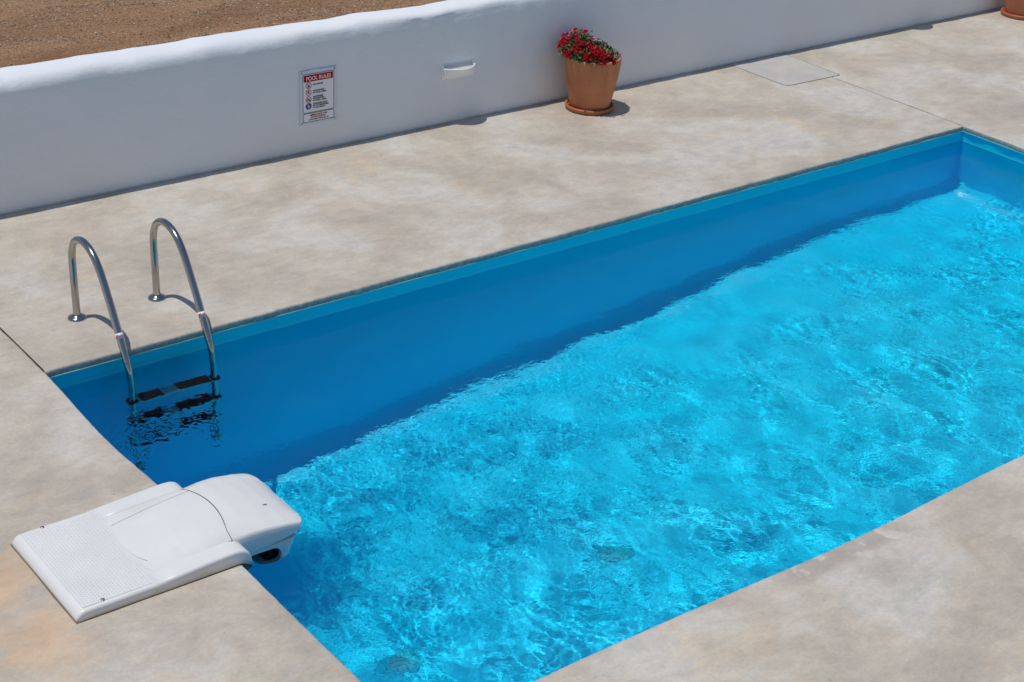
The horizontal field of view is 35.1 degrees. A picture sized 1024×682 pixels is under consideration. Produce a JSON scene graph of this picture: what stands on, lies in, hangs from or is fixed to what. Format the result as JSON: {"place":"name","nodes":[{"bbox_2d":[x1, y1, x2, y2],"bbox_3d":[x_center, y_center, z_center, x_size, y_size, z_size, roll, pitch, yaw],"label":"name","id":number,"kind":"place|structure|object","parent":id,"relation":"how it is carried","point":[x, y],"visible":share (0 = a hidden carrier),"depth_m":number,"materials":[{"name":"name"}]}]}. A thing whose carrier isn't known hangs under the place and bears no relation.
{"place":"outdoors","nodes":[
{"label":"outdoors","id":0,"kind":"place"},
{"bbox_2d":[0,329,359,681],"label":"deck","id":1,"kind":"structure","parent":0,"point":[62,458],"depth_m":6.89,"materials":[{"name":"beige concrete"}]},
{"bbox_2d":[11,473,300,623],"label":"pool filter block","id":2,"kind":"structure","parent":1,"relation":"on","point":[153,541],"depth_m":7.23,"materials":[{"name":"white plastic"}]},
{"bbox_2d":[0,0,445,67],"bbox_3d":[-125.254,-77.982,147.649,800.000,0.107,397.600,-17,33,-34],"label":"ground","id":3,"kind":"structure","parent":0,"point":[9,55],"depth_m":14.73,"materials":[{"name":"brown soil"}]},
{"bbox_2d":[0,0,1004,214],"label":"garden wall","id":4,"kind":"structure","parent":3,"relation":"on","point":[81,126],"depth_m":11.76,"materials":[{"name":"white paint"}]},
{"bbox_2d":[299,66,336,125],"bbox_3d":[-1.395,-1.765,11.666,0.310,0.405,0.009,-17,33,-34],"label":"pool rules sign","id":5,"kind":"object","parent":4,"relation":"attached to","point":[318,94],"visible":1,"depth_m":11.66,"materials":[{"name":"white plastic"}]},
{"bbox_2d":[441,60,474,79],"bbox_3d":[-0.384,-2.053,12.334,0.300,0.116,0.120,-17,33,-34],"label":"wall light","id":6,"kind":"object","parent":4,"relation":"attached to","point":[458,69],"visible":1,"depth_m":12.31,"materials":[{"name":"white plastic"}]},
{"bbox_2d":[0,59,962,376],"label":"deck","id":7,"kind":"structure","parent":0,"point":[272,237],"depth_m":11.05,"materials":[{"name":"beige concrete"}]},
{"bbox_2d":[68,218,216,387],"bbox_3d":[-2.103,0.199,9.317,0.608,1.710,0.776,-17,33,-34],"label":"pool ladder","id":8,"kind":"object","parent":7,"relation":"attached to","point":[77,315],"visible":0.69,"depth_m":9.09,"materials":[{"name":"silver metal"}]},
{"bbox_2d":[565,98,614,115],"bbox_3d":[0.622,-1.890,12.987,0.402,0.041,0.402,-17,33,-34],"label":"saucer","id":9,"kind":"object","parent":7,"relation":"on","point":[590,113],"visible":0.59,"depth_m":12.84,"materials":[{"name":"brown ceramic"}]},
{"bbox_2d":[565,47,621,110],"bbox_3d":[0.632,-2.073,12.893,0.454,0.428,0.454,-17,33,-34],"label":"flower pot","id":10,"kind":"object","parent":9,"relation":"on","point":[591,85],"visible":0.81,"depth_m":12.74,"materials":[{"name":"ceramic"}]},
{"bbox_2d":[557,27,621,64],"bbox_3d":[0.604,-2.339,12.762,0.519,0.246,0.524,10,28,13],"label":"petunia plant","id":11,"kind":"object","parent":10,"relation":"in","point":[598,49],"visible":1,"depth_m":12.66,"materials":[{"name":"red plant"}]},
{"bbox_2d":[729,53,839,85],"bbox_3d":[2.394,-2.370,14.169,0.684,0.016,0.710,-17,33,-34],"label":"hatch cover","id":12,"kind":"object","parent":7,"relation":"on","point":[784,69],"visible":1,"depth_m":14.15,"materials":[{"name":"grey"}]},
{"bbox_2d":[51,130,962,388],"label":"pool wall","id":13,"kind":"structure","parent":0,"point":[107,369],"depth_m":10.34,"materials":[{"name":"blue tile"}]},
{"bbox_2d":[49,131,1023,378],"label":"liner trim","id":14,"kind":"structure","parent":13,"relation":"attached to","point":[88,367],"depth_m":10.34,"materials":[{"name":"teal plastic"}]},
{"bbox_2d":[60,141,1023,681],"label":"water","id":15,"kind":"structure","parent":0,"point":[534,469],"depth_m":8.80,"materials":[{"name":"blue liquid"}]},
{"bbox_2d":[534,455,1023,681],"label":"deck","id":16,"kind":"structure","parent":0,"point":[931,591],"depth_m":7.09,"materials":[{"name":"beige concrete"}]},
{"bbox_2d":[776,8,1023,152],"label":"deck","id":17,"kind":"structure","parent":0,"point":[966,72],"depth_m":14.42,"materials":[{"name":"beige concrete"}]},
{"bbox_2d":[1001,7,1023,19],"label":"saucer","id":18,"kind":"object","parent":17,"relation":"on","point":[1008,15],"visible":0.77,"depth_m":16.04,"materials":[{"name":"brown ceramic"}]},
{"bbox_2d":[1004,0,1023,15],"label":"flower pot","id":19,"kind":"object","parent":18,"relation":"on","point":[1014,7],"visible":1,"depth_m":16.01,"materials":[{"name":"ceramic"}]},
{"bbox_2d":[961,132,1023,163],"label":"pool wall","id":20,"kind":"structure","parent":0,"point":[993,148],"depth_m":12.89,"materials":[{"name":"blue tile"}]}
]}

